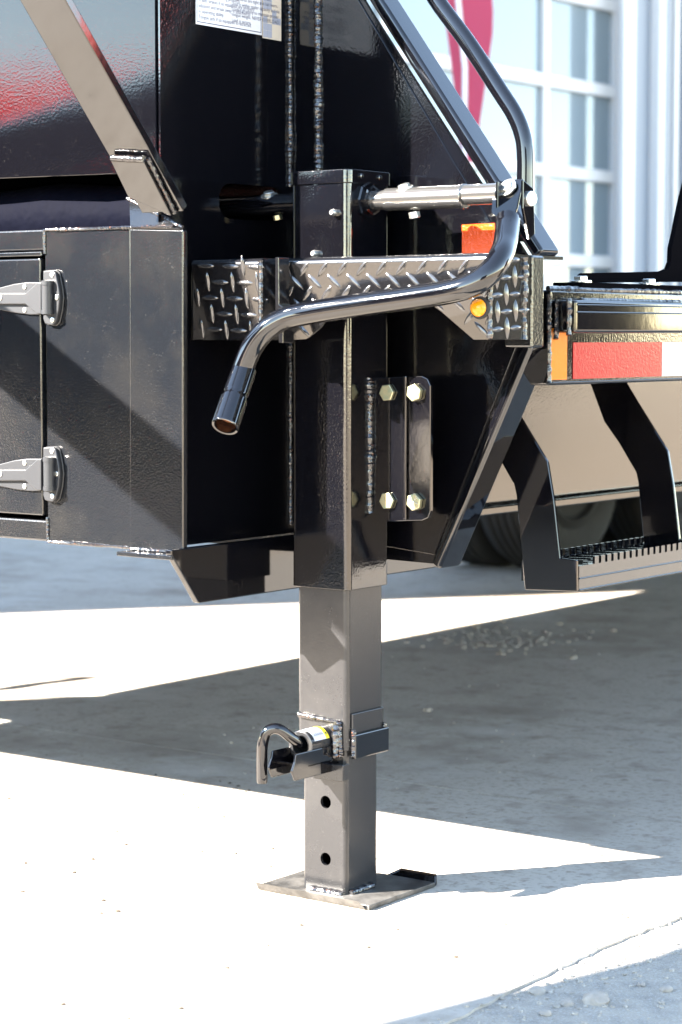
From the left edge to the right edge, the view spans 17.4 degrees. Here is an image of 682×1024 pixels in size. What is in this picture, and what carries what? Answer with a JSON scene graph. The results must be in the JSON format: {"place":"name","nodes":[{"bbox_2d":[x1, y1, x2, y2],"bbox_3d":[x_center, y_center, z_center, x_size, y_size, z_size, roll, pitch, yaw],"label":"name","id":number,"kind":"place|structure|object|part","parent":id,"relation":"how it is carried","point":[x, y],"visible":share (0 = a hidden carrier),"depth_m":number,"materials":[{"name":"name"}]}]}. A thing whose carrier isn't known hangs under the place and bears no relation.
{"place":"outdoors","nodes":[
{"label":"outdoors","id":0,"kind":"place"},
{"bbox_2d":[0,724,681,1023],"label":"concrete slab","id":1,"kind":"structure","parent":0,"point":[161,956],"depth_m":3.61,"materials":[{"name":"grey concrete"}]},
{"bbox_2d":[7,754,628,1019],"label":"yard crumbs","id":2,"kind":"object","parent":1,"relation":"on","point":[225,967],"visible":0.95,"depth_m":3.64,"materials":[{"name":"brown"}]},
{"bbox_2d":[212,169,536,909],"bbox_3d":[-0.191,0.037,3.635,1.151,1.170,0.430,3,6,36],"label":"landing jack","id":3,"kind":"object","parent":1,"relation":"on","point":[362,448],"visible":1,"depth_m":3.55,"materials":[{"name":"black metal"}]},
{"bbox_2d":[0,537,681,822],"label":"concrete slab","id":4,"kind":"structure","parent":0,"point":[96,642],"depth_m":6.02,"materials":[{"name":"grey concrete"}]},
{"bbox_2d":[0,0,681,602],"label":"equipment trailer","id":5,"kind":"object","parent":4,"relation":"on","point":[146,284],"visible":0.95,"depth_m":3.60,"materials":[{"name":"black paint"}]},
{"bbox_3d":[-0.788,-0.223,3.881,0.755,0.422,0.024,3,6,36],"label":"toolbox door","id":6,"kind":"part","parent":5,"relation":"part of","materials":[{"name":"black paint"}]},
{"bbox_2d":[146,604,674,839],"bbox_3d":[0.247,0.452,5.783,1.455,0.006,3.567,0,5,2],"label":"shade debris","id":7,"kind":"object","parent":4,"relation":"on","point":[430,719],"visible":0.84,"depth_m":5.08,"materials":[{"name":"stone"}]},
{"bbox_2d":[423,707,431,711],"bbox_3d":[0.210,0.481,5.401,0.023,0.013,0.021,3,6,36],"label":"loose stone","id":8,"kind":"object","parent":4,"relation":"on","point":[427,709],"visible":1,"depth_m":5.39,"materials":[{"name":"grey stone"}]},
{"bbox_2d":[446,0,492,161],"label":"feather flag","id":9,"kind":"object","parent":4,"relation":"on","point":[476,16],"visible":0.38,"depth_m":12.34,"materials":[{"name":"red fabric"}]},
{"bbox_2d":[404,626,591,654],"bbox_3d":[0.500,0.380,6.675,0.576,0.016,0.594,3,6,36],"label":"gravel debris","id":10,"kind":"object","parent":4,"relation":"on","point":[519,641],"visible":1,"depth_m":6.65,"materials":[{"name":"gravel"}]},
{"bbox_2d":[568,654,576,659],"bbox_3d":[0.655,0.410,6.272,0.026,0.018,0.027,-1,5,-18],"label":"loose stone","id":11,"kind":"object","parent":4,"relation":"on","point":[573,656],"visible":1,"depth_m":6.26,"materials":[{"name":"grey stone"}]},
{"bbox_2d":[538,1009,551,1016],"bbox_3d":[0.276,0.677,3.003,0.019,0.011,0.018,3,6,36],"label":"loose stone","id":12,"kind":"object","parent":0,"point":[546,1013],"visible":1,"depth_m":3.00,"materials":[{"name":"grey stone"}]},
{"bbox_2d":[427,914,681,1023],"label":"edge gravel","id":13,"kind":"structure","parent":0,"point":[565,980],"depth_m":3.17,"materials":[{"name":"grey gravel"}]},
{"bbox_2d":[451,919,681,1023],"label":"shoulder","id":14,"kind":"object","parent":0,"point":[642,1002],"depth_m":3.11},
{"bbox_2d":[529,986,545,995],"bbox_3d":[0.274,0.668,3.101,0.023,0.014,0.024,1,5,18],"label":"loose stone","id":15,"kind":"object","parent":14,"relation":"on","point":[537,990],"visible":1,"depth_m":3.10,"materials":[{"name":"grey stone"}]},
{"bbox_2d":[637,981,645,986],"bbox_3d":[0.423,0.667,3.136,0.012,0.008,0.014,0,5,4],"label":"loose stone","id":16,"kind":"object","parent":14,"relation":"on","point":[641,984],"visible":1,"depth_m":3.13,"materials":[{"name":"grey stone"}]},
{"bbox_2d":[559,998,573,1006],"bbox_3d":[0.309,0.673,3.045,0.020,0.012,0.019,-1,5,-16],"label":"loose stone","id":17,"kind":"object","parent":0,"point":[565,1002],"visible":1,"depth_m":3.04,"materials":[{"name":"grey stone"}]},
{"bbox_2d":[582,989,609,1006],"bbox_3d":[0.352,0.669,3.059,0.037,0.026,0.041,1,5,14],"label":"loose stone","id":18,"kind":"object","parent":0,"point":[597,998],"visible":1,"depth_m":3.05,"materials":[{"name":"grey stone"}]},
{"bbox_2d":[660,985,672,992],"bbox_3d":[0.455,0.668,3.112,0.018,0.011,0.016,-1,5,-14],"label":"loose stone","id":19,"kind":"object","parent":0,"point":[667,988],"visible":1,"depth_m":3.11,"materials":[{"name":"grey stone"}]},
{"label":"ground","id":20,"kind":"structure","parent":0,"visible":0},
{"bbox_2d":[367,0,681,289],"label":"shop building","id":21,"kind":"structure","parent":20,"relation":"on","point":[594,87],"depth_m":16.23,"materials":[{"name":"grey"}]},
{"bbox_2d":[367,0,618,289],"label":"garage door","id":22,"kind":"structure","parent":21,"relation":"in","point":[559,59],"depth_m":15.95,"materials":[{"name":"grey"}]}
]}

